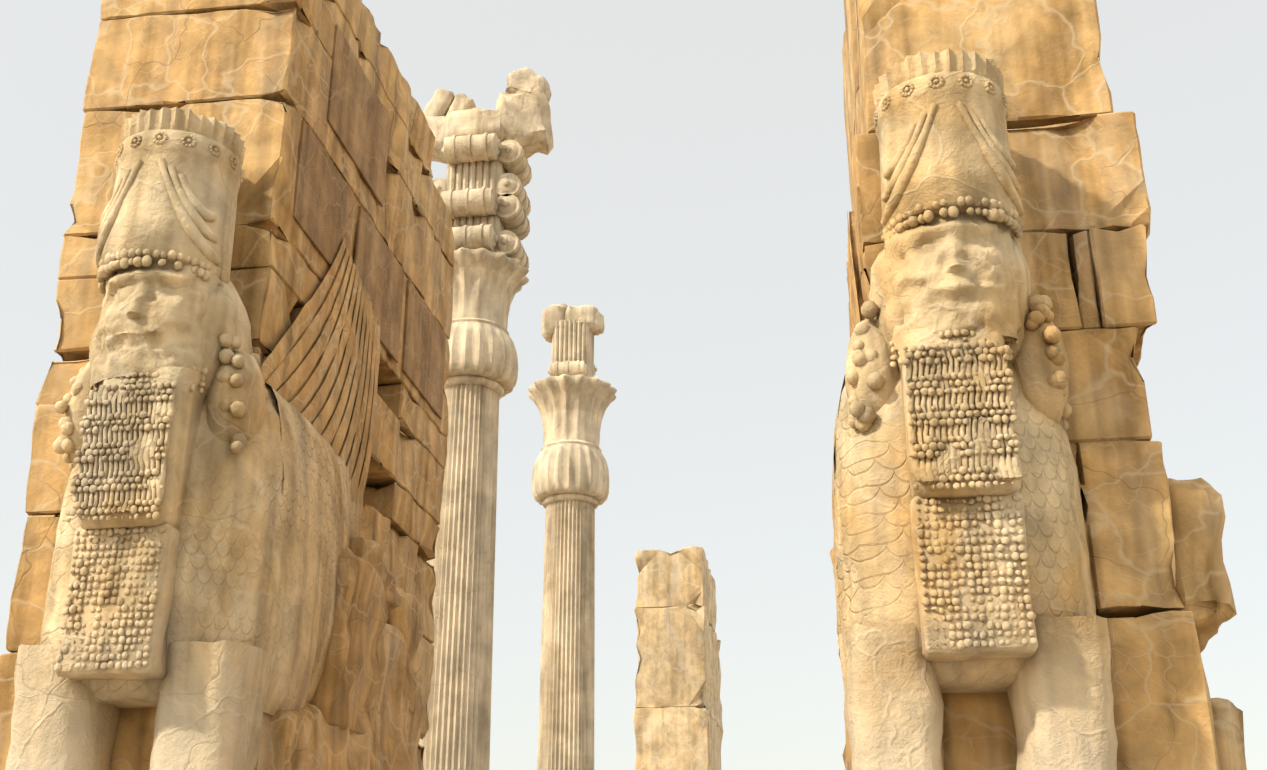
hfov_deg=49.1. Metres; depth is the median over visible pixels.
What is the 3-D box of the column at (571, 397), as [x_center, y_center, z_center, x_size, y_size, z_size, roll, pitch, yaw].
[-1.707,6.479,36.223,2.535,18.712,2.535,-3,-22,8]
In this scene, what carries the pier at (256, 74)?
on the ground
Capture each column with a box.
[419,67,553,769]
[528,304,616,769]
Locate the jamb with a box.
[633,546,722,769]
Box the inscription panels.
[293,24,445,418]
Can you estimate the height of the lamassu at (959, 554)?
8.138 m
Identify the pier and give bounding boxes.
[0,0,454,769]
[842,0,1246,769]
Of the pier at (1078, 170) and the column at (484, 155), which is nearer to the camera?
the pier at (1078, 170)
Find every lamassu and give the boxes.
[5,107,425,769]
[829,48,1117,769]
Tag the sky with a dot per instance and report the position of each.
(692, 190)
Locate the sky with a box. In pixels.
[0,0,1266,769]
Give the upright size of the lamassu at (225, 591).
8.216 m

